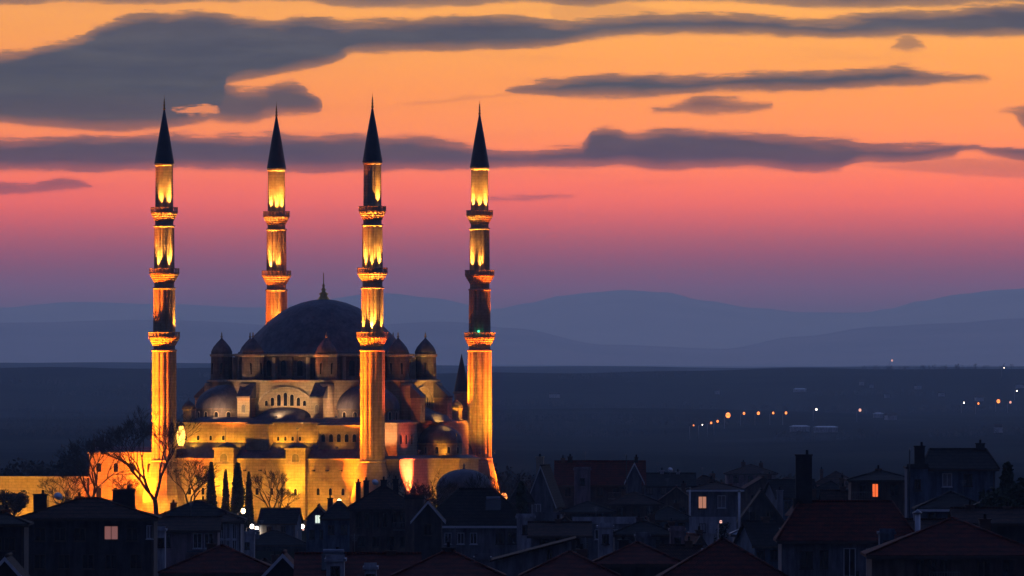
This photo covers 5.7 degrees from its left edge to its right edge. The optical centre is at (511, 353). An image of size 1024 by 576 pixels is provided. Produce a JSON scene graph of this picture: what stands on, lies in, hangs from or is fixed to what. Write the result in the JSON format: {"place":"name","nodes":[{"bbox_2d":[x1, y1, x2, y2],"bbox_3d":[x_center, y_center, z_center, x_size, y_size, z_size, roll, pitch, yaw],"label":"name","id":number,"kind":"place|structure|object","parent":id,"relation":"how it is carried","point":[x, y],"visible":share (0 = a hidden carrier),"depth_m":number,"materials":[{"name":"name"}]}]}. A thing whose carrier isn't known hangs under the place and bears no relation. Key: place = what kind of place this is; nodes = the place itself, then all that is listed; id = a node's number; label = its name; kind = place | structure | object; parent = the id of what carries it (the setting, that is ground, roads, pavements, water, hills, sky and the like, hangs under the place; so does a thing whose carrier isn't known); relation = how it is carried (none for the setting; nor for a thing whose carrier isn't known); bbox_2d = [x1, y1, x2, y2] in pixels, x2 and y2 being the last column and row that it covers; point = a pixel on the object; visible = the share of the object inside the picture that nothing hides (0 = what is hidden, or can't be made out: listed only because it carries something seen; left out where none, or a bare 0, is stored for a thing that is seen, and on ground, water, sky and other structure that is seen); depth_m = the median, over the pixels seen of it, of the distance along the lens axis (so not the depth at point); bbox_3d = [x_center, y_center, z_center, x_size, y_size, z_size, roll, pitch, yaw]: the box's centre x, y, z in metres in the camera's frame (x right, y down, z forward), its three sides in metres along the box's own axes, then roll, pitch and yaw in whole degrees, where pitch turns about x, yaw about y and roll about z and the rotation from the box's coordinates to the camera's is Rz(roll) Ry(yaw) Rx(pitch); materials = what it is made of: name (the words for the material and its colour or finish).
{"place":"outdoors","nodes":[
{"label":"outdoors","id":0,"kind":"place"},
{"bbox_2d":[0,362,1023,560],"bbox_3d":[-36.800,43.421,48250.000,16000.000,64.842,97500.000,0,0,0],"label":"ground","id":1,"kind":"structure","parent":0,"point":[732,445],"depth_m":11381.05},
{"bbox_2d":[0,489,29,516],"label":"evergreen tree","id":2,"kind":"object","parent":1,"relation":"on","point":[16,503],"visible":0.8,"depth_m":1934.30,"materials":[{"name":"green plant"}]},
{"bbox_2d":[0,552,29,575],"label":"house","id":3,"kind":"structure","parent":1,"relation":"on","point":[10,565],"depth_m":760.00,"materials":[{"name":"paint"}]},
{"bbox_2d":[0,505,33,573],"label":"house","id":4,"kind":"structure","parent":1,"relation":"on","point":[14,535],"depth_m":930.00,"materials":[{"name":"paint"}]},
{"bbox_2d":[0,476,88,515],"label":"precinct wall","id":5,"kind":"structure","parent":1,"relation":"on","point":[18,484],"depth_m":1986.68,"materials":[{"name":"stone"}]},
{"bbox_2d":[37,469,94,503],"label":"bare tree","id":6,"kind":"object","parent":1,"relation":"on","point":[65,475],"visible":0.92,"depth_m":1933.73,"materials":[{"name":"brown plant"}]},
{"bbox_2d":[18,483,161,575],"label":"house","id":7,"kind":"structure","parent":1,"relation":"on","point":[78,535],"depth_m":1000.00,"materials":[{"name":"paint"}]},
{"bbox_2d":[33,554,45,569],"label":"window","id":8,"kind":"structure","parent":7,"relation":"in","point":[39,559],"depth_m":999.92,"materials":[{"name":"black glass"}]},
{"bbox_2d":[57,554,69,569],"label":"window","id":9,"kind":"structure","parent":7,"relation":"in","point":[63,559],"depth_m":999.92,"materials":[{"name":"black glass"}]},
{"bbox_2d":[81,554,93,569],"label":"window","id":10,"kind":"structure","parent":7,"relation":"in","point":[87,559],"depth_m":999.92,"materials":[{"name":"black glass"}]},
{"bbox_2d":[103,526,118,540],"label":"window","id":11,"kind":"structure","parent":7,"relation":"in","point":[110,532],"depth_m":999.92,"materials":[{"name":"orange"}]},
{"bbox_2d":[105,554,117,569],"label":"window","id":12,"kind":"structure","parent":7,"relation":"in","point":[111,559],"depth_m":999.92,"materials":[{"name":"black glass"}]},
{"bbox_2d":[129,554,141,569],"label":"window","id":13,"kind":"structure","parent":7,"relation":"in","point":[135,559],"depth_m":999.92,"materials":[{"name":"black glass"}]},
{"bbox_2d":[54,434,135,496],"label":"bare tree","id":14,"kind":"object","parent":1,"relation":"on","point":[75,449],"visible":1,"depth_m":1923.22,"materials":[{"name":"brown plant"}]},
{"bbox_2d":[87,447,151,510],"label":"courtyard wall","id":15,"kind":"structure","parent":1,"relation":"on","point":[104,468],"depth_m":1982.25,"materials":[{"name":"stone"}]},
{"bbox_2d":[106,475,139,491],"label":"bare tree","id":16,"kind":"object","parent":1,"relation":"on","point":[129,482],"visible":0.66,"depth_m":1930.51,"materials":[{"name":"brown plant"}]},
{"bbox_2d":[90,405,202,514],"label":"bare tree","id":17,"kind":"object","parent":1,"relation":"on","point":[119,431],"visible":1,"depth_m":1925.56,"materials":[{"name":"brown plant"}]},
{"bbox_2d":[157,526,167,575],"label":"house wing","id":18,"kind":"structure","parent":1,"relation":"on","point":[161,547],"depth_m":1090.00,"materials":[{"name":"grey paint"}]},
{"bbox_2d":[143,99,183,513],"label":"minaret","id":19,"kind":"object","parent":1,"relation":"on","point":[164,339],"visible":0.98,"depth_m":1977.34,"materials":[{"name":"stone"}]},
{"bbox_2d":[157,502,222,567],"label":"house","id":20,"kind":"structure","parent":1,"relation":"on","point":[187,537],"depth_m":1150.00,"materials":[{"name":"grey paint"}]},
{"bbox_2d":[161,452,220,502],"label":"bare tree","id":21,"kind":"object","parent":1,"relation":"on","point":[197,476],"visible":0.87,"depth_m":1931.78,"materials":[{"name":"brown plant"}]},
{"bbox_2d":[158,496,247,552],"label":"house","id":22,"kind":"structure","parent":1,"relation":"on","point":[200,507],"depth_m":1303.08,"materials":[{"name":"grey paint"}]},
{"bbox_2d":[206,461,216,506],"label":"cypress tree","id":23,"kind":"object","parent":1,"relation":"on","point":[210,498],"visible":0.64,"depth_m":1899.55,"materials":[{"name":"green plant"}]},
{"bbox_2d":[158,539,271,575],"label":"house","id":24,"kind":"structure","parent":1,"relation":"on","point":[213,559],"depth_m":861.27,"materials":[{"name":"paint"}]},
{"bbox_2d":[221,469,229,511],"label":"cypress tree","id":25,"kind":"object","parent":1,"relation":"on","point":[225,505],"visible":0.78,"depth_m":1904.68,"materials":[{"name":"green plant"}]},
{"bbox_2d":[218,513,245,551],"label":"house","id":26,"kind":"structure","parent":1,"relation":"on","point":[231,534],"depth_m":1239.97,"materials":[{"name":"white paint"}]},
{"bbox_2d":[230,462,244,525],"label":"cypress tree","id":27,"kind":"object","parent":1,"relation":"on","point":[237,500],"visible":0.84,"depth_m":1899.32,"materials":[{"name":"green plant"}]},
{"bbox_2d":[244,471,253,530],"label":"cypress tree","id":28,"kind":"object","parent":1,"relation":"on","point":[248,501],"visible":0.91,"depth_m":1899.62,"materials":[{"name":"green plant"}]},
{"bbox_2d":[244,531,255,557],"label":"house wing","id":29,"kind":"structure","parent":1,"relation":"on","point":[249,537],"depth_m":1500.00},
{"bbox_2d":[0,451,524,500],"bbox_3d":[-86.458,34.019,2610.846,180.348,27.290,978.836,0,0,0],"label":"woods","id":30,"kind":"object","parent":1,"relation":"on","point":[62,465],"visible":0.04,"depth_m":2307.91,"materials":[{"name":"plant"}]},
{"bbox_2d":[244,469,289,507],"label":"bare tree","id":31,"kind":"object","parent":1,"relation":"on","point":[269,481],"visible":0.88,"depth_m":1939.14,"materials":[{"name":"brown plant"}]},
{"bbox_2d":[262,102,290,322],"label":"minaret","id":32,"kind":"object","parent":1,"relation":"on","point":[276,278],"visible":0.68,"depth_m":2033.90,"materials":[{"name":"stone"}]},
{"bbox_2d":[249,520,305,550],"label":"house","id":33,"kind":"structure","parent":1,"relation":"on","point":[274,540],"depth_m":1650.41,"materials":[{"name":"paint"}]},
{"bbox_2d":[262,549,293,575],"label":"house","id":34,"kind":"structure","parent":1,"relation":"on","point":[282,564],"depth_m":800.00,"materials":[{"name":"paint"}]},
{"bbox_2d":[256,503,303,539],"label":"house","id":35,"kind":"structure","parent":1,"relation":"on","point":[287,519],"depth_m":1781.13,"materials":[{"name":"paint"}]},
{"bbox_2d":[266,487,299,507],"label":"bare tree","id":36,"kind":"object","parent":1,"relation":"on","point":[284,493],"visible":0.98,"depth_m":1936.42,"materials":[{"name":"brown plant"}]},
{"bbox_2d":[303,504,325,551],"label":"house","id":37,"kind":"structure","parent":1,"relation":"on","point":[314,533],"depth_m":1440.00,"materials":[{"name":"paint"}]},
{"bbox_2d":[175,272,479,525],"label":"mosque","id":38,"kind":"structure","parent":1,"relation":"on","point":[292,368],"depth_m":1980.56,"materials":[{"name":"stone"}]},
{"bbox_2d":[453,354,467,422],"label":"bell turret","id":39,"kind":"object","parent":38,"relation":"attached to","point":[460,392],"visible":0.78,"depth_m":2046.90,"materials":[{"name":"stone"}]},
{"bbox_2d":[319,495,349,551],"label":"house","id":40,"kind":"structure","parent":1,"relation":"on","point":[335,517],"depth_m":1400.00,"materials":[{"name":"paint"}]},
{"bbox_2d":[293,534,421,575],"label":"house","id":41,"kind":"structure","parent":1,"relation":"on","point":[390,562],"depth_m":783.98,"materials":[{"name":"paint"}]},
{"bbox_2d":[324,555,346,575],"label":"chimney","id":42,"kind":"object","parent":41,"relation":"attached to","point":[335,565],"depth_m":759.97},
{"bbox_2d":[363,563,378,575],"bbox_3d":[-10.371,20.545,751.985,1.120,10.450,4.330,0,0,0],"label":"chimney","id":43,"kind":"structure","parent":41,"relation":"on","point":[370,569],"depth_m":749.95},
{"bbox_2d":[351,93,391,503],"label":"minaret","id":44,"kind":"object","parent":1,"relation":"on","point":[372,336],"visible":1,"depth_m":1962.80,"materials":[{"name":"stone"}]},
{"bbox_2d":[345,476,404,551],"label":"house","id":45,"kind":"structure","parent":1,"relation":"on","point":[377,519],"depth_m":1300.00,"materials":[{"name":"grey paint"}]},
{"bbox_2d":[404,494,425,551],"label":"house","id":46,"kind":"structure","parent":1,"relation":"on","point":[414,504],"depth_m":1290.00,"materials":[{"name":"grey paint"}]},
{"bbox_2d":[387,469,458,506],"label":"bare tree","id":47,"kind":"object","parent":1,"relation":"on","point":[413,490],"visible":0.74,"depth_m":1501.32,"materials":[{"name":"brown plant"}]},
{"bbox_2d":[410,498,445,559],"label":"house","id":48,"kind":"structure","parent":1,"relation":"on","point":[428,518],"depth_m":1150.00,"materials":[{"name":"paint"}]},
{"bbox_2d":[390,528,505,575],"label":"house","id":49,"kind":"structure","parent":1,"relation":"on","point":[448,560],"depth_m":761.92,"materials":[{"name":"paint"}]},
{"bbox_2d":[435,464,491,500],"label":"domed building","id":50,"kind":"structure","parent":1,"relation":"on","point":[458,476],"depth_m":1557.22,"materials":[{"name":"grey stone"}]},
{"bbox_2d":[436,488,522,567],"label":"house","id":51,"kind":"structure","parent":1,"relation":"on","point":[484,520],"depth_m":1180.08,"materials":[{"name":"grey paint"}]},
{"bbox_2d":[464,101,499,492],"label":"minaret","id":52,"kind":"object","parent":1,"relation":"on","point":[479,275],"visible":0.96,"depth_m":2019.13,"materials":[{"name":"stone"}]},
{"bbox_2d":[459,470,525,499],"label":"bare tree","id":53,"kind":"object","parent":1,"relation":"on","point":[471,481],"visible":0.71,"depth_m":1477.04,"materials":[{"name":"brown plant"}]},
{"bbox_2d":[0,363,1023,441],"bbox_3d":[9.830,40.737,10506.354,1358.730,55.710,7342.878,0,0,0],"label":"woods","id":54,"kind":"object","parent":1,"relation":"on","point":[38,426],"visible":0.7,"depth_m":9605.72,"materials":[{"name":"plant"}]},
{"bbox_2d":[515,480,528,513],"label":"cypress tree","id":55,"kind":"object","parent":1,"relation":"on","point":[521,502],"visible":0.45,"depth_m":1349.61,"materials":[{"name":"green plant"}]},
{"bbox_2d":[509,481,534,513],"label":"house","id":56,"kind":"structure","parent":1,"relation":"on","point":[530,500],"depth_m":1420.16,"materials":[{"name":"paint"}]},
{"bbox_2d":[515,514,535,550],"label":"house wing","id":57,"kind":"structure","parent":1,"relation":"on","point":[523,541],"depth_m":1080.00,"materials":[{"name":"grey paint"}]},
{"bbox_2d":[490,536,575,575],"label":"house","id":58,"kind":"structure","parent":1,"relation":"on","point":[516,563],"depth_m":900.00,"materials":[{"name":"grey paint"}]},
{"bbox_2d":[534,512,560,520],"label":"house","id":59,"kind":"structure","parent":1,"relation":"on","point":[546,516],"depth_m":1179.95,"materials":[{"name":"grey paint"}]},
{"bbox_2d":[530,454,565,517],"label":"house","id":60,"kind":"structure","parent":1,"relation":"on","point":[545,493],"depth_m":1450.14,"materials":[{"name":"grey paint"}]},
{"bbox_2d":[527,515,592,558],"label":"house","id":61,"kind":"structure","parent":1,"relation":"on","point":[543,532],"depth_m":1040.71,"materials":[{"name":"grey paint"}]},
{"bbox_2d":[518,537,621,575],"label":"house","id":62,"kind":"structure","parent":1,"relation":"on","point":[572,563],"depth_m":791.89,"materials":[{"name":"brown paint"}]},
{"bbox_2d":[573,467,590,504],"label":"chimney","id":63,"kind":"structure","parent":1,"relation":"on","point":[581,484],"depth_m":1480.00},
{"bbox_2d":[559,501,616,520],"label":"house","id":64,"kind":"structure","parent":1,"relation":"on","point":[585,509],"depth_m":1400.00,"materials":[{"name":"paint"}]},
{"bbox_2d":[554,451,646,509],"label":"house","id":65,"kind":"structure","parent":1,"relation":"on","point":[607,479],"depth_m":1521.82,"materials":[{"name":"paint"}]},
{"bbox_2d":[572,517,635,559],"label":"house","id":66,"kind":"structure","parent":1,"relation":"on","point":[620,522],"depth_m":1249.95,"materials":[{"name":"grey paint"}]},
{"bbox_2d":[597,523,613,557],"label":"chimney","id":67,"kind":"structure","parent":66,"relation":"attached to","point":[605,538],"depth_m":1030.00,"materials":[{"name":"grey concrete"}]},
{"bbox_2d":[604,486,664,516],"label":"house","id":68,"kind":"structure","parent":1,"relation":"on","point":[633,504],"depth_m":1450.00,"materials":[{"name":"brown paint"}]},
{"bbox_2d":[624,461,644,493],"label":"house","id":69,"kind":"structure","parent":1,"relation":"on","point":[634,479],"depth_m":1490.00,"materials":[{"name":"grey paint"}]},
{"bbox_2d":[592,535,681,575],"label":"house","id":70,"kind":"structure","parent":1,"relation":"on","point":[637,558],"depth_m":860.42,"materials":[{"name":"paint"}]},
{"bbox_2d":[613,506,669,550],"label":"house","id":71,"kind":"structure","parent":1,"relation":"on","point":[660,534],"depth_m":1100.21,"materials":[{"name":"grey paint"}]},
{"bbox_2d":[643,500,691,535],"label":"house","id":72,"kind":"structure","parent":1,"relation":"on","point":[664,515],"depth_m":1350.82,"materials":[{"name":"paint"}]},
{"bbox_2d":[644,463,696,499],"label":"house","id":73,"kind":"structure","parent":1,"relation":"on","point":[658,487],"depth_m":1701.29,"materials":[{"name":"grey paint"}]},
{"bbox_2d":[658,478,687,513],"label":"house","id":74,"kind":"structure","parent":1,"relation":"on","point":[679,494],"depth_m":1550.00,"materials":[{"name":"grey paint"}]},
{"bbox_2d":[655,536,702,560],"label":"house","id":75,"kind":"structure","parent":1,"relation":"on","point":[687,549],"depth_m":1003.36,"materials":[{"name":"grey paint"}]},
{"bbox_2d":[685,526,707,545],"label":"house","id":76,"kind":"structure","parent":1,"relation":"on","point":[697,536],"depth_m":1122.26,"materials":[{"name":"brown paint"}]},
{"bbox_2d":[689,517,735,544],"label":"house","id":77,"kind":"structure","parent":1,"relation":"on","point":[708,526],"depth_m":1239.95,"materials":[{"name":"white paint"}]},
{"bbox_2d":[685,476,744,529],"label":"house","id":78,"kind":"structure","parent":1,"relation":"on","point":[711,498],"depth_m":1400.00,"materials":[{"name":"grey paint"}]},
{"bbox_2d":[655,536,787,575],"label":"house","id":79,"kind":"structure","parent":1,"relation":"on","point":[722,556],"depth_m":822.25,"materials":[{"name":"paint"}]},
{"bbox_2d":[497,471,995,498],"bbox_3d":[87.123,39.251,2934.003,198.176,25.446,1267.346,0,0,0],"label":"woods","id":80,"kind":"object","parent":1,"relation":"on","point":[529,479],"visible":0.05,"depth_m":2528.43,"materials":[{"name":"plant"}]},
{"bbox_2d":[723,460,778,486],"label":"house","id":81,"kind":"structure","parent":1,"relation":"on","point":[743,474],"depth_m":2150.00,"materials":[{"name":"grey paint"}]},
{"bbox_2d":[733,513,778,568],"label":"house","id":82,"kind":"structure","parent":1,"relation":"on","point":[755,537],"depth_m":1101.78,"materials":[{"name":"paint"}]},
{"bbox_2d":[741,472,771,511],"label":"house","id":83,"kind":"structure","parent":1,"relation":"on","point":[751,488],"depth_m":1749.86,"materials":[{"name":"grey paint"}]},
{"bbox_2d":[736,487,784,527],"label":"house","id":84,"kind":"structure","parent":1,"relation":"on","point":[760,504],"depth_m":1350.00,"materials":[{"name":"paint"}]},
{"bbox_2d":[763,479,816,519],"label":"house","id":85,"kind":"structure","parent":1,"relation":"on","point":[772,486],"depth_m":1501.78,"materials":[{"name":"paint"}]},
{"bbox_2d":[814,475,846,499],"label":"house","id":86,"kind":"structure","parent":1,"relation":"on","point":[831,484],"depth_m":1402.85,"materials":[{"name":"paint"}]},
{"bbox_2d":[816,467,848,488],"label":"house","id":87,"kind":"structure","parent":1,"relation":"on","point":[834,476],"depth_m":1901.99,"materials":[{"name":"grey paint"}]},
{"bbox_2d":[819,483,847,499],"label":"house","id":88,"kind":"structure","parent":1,"relation":"on","point":[841,493],"depth_m":1253.30,"materials":[{"name":"grey paint"}]},
{"bbox_2d":[773,450,914,575],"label":"house","id":89,"kind":"structure","parent":1,"relation":"on","point":[823,537],"depth_m":931.38,"materials":[{"name":"grey paint"}]},
{"bbox_2d":[799,551,813,569],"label":"window","id":90,"kind":"structure","parent":89,"relation":"in","point":[806,557],"depth_m":929.98,"materials":[{"name":"black glass"}]},
{"bbox_2d":[844,548,855,575],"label":"window","id":91,"kind":"structure","parent":89,"relation":"in","point":[849,553],"depth_m":929.98,"materials":[{"name":"black glass"}]},
{"bbox_2d":[844,465,904,516],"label":"house","id":92,"kind":"structure","parent":1,"relation":"on","point":[878,483],"depth_m":1180.00,"materials":[{"name":"grey paint"}]},
{"bbox_2d":[903,442,928,517],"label":"house","id":93,"kind":"structure","parent":1,"relation":"on","point":[919,467],"depth_m":1080.00,"materials":[{"name":"paint"}]},
{"bbox_2d":[905,508,945,530],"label":"house","id":94,"kind":"structure","parent":1,"relation":"on","point":[926,522],"depth_m":963.42,"materials":[{"name":"grey paint"}]},
{"bbox_2d":[860,513,1023,575],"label":"house","id":95,"kind":"structure","parent":1,"relation":"on","point":[952,546],"depth_m":800.03,"materials":[{"name":"brown paint"}]},
{"bbox_2d":[877,529,895,544],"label":"chimney","id":96,"kind":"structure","parent":95,"relation":"on","point":[885,535],"depth_m":900.00,"materials":[{"name":"grey concrete"}]},
{"bbox_2d":[978,560,989,575],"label":"window","id":97,"kind":"structure","parent":95,"relation":"in","point":[983,565],"depth_m":799.93,"materials":[{"name":"black glass"}]},
{"bbox_2d":[1002,560,1013,575],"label":"window","id":98,"kind":"structure","parent":95,"relation":"in","point":[1007,565],"depth_m":799.93,"materials":[{"name":"black glass"}]},
{"bbox_2d":[912,491,976,518],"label":"house","id":99,"kind":"structure","parent":1,"relation":"on","point":[938,506],"depth_m":1040.92,"materials":[{"name":"paint"}]},
{"bbox_2d":[925,440,999,501],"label":"house","id":100,"kind":"structure","parent":1,"relation":"on","point":[969,473],"depth_m":1160.00,"materials":[{"name":"paint"}]},
{"bbox_2d":[948,500,1023,543],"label":"house","id":101,"kind":"structure","parent":1,"relation":"on","point":[1007,520],"depth_m":901.51,"materials":[{"name":"paint"}]},
{"bbox_2d":[972,480,1016,505],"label":"evergreen tree","id":102,"kind":"object","parent":1,"relation":"on","point":[996,497],"visible":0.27,"depth_m":979.82,"materials":[{"name":"green plant"}]},
{"bbox_2d":[999,461,1014,485],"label":"cypress tree","id":103,"kind":"object","parent":1,"relation":"on","point":[1008,474],"visible":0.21,"depth_m":999.68,"materials":[{"name":"green plant"}]},
{"bbox_2d":[1003,477,1023,505],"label":"evergreen tree","id":104,"kind":"object","parent":1,"relation":"on","point":[1016,494],"visible":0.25,"depth_m":959.43,"materials":[{"name":"green plant"}]},
{"bbox_2d":[0,318,1023,365],"bbox_3d":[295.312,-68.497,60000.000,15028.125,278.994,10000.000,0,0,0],"label":"hills","id":105,"kind":"structure","parent":0,"point":[998,342],"depth_m":57123.60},
{"bbox_2d":[0,288,1023,348],"bbox_3d":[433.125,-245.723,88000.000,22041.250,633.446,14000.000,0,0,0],"label":"mountains","id":106,"kind":"structure","parent":0,"point":[632,317],"depth_m":85180.02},
{"bbox_2d":[0,0,1023,312],"label":"sky","id":107,"kind":"structure","parent":0,"point":[837,156],"materials":[{"name":"orange"}]},
{"bbox_2d":[668,526,685,543],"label":"chimney","id":108,"kind":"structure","parent":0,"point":[677,534],"depth_m":1010.00,"materials":[{"name":"grey concrete"}]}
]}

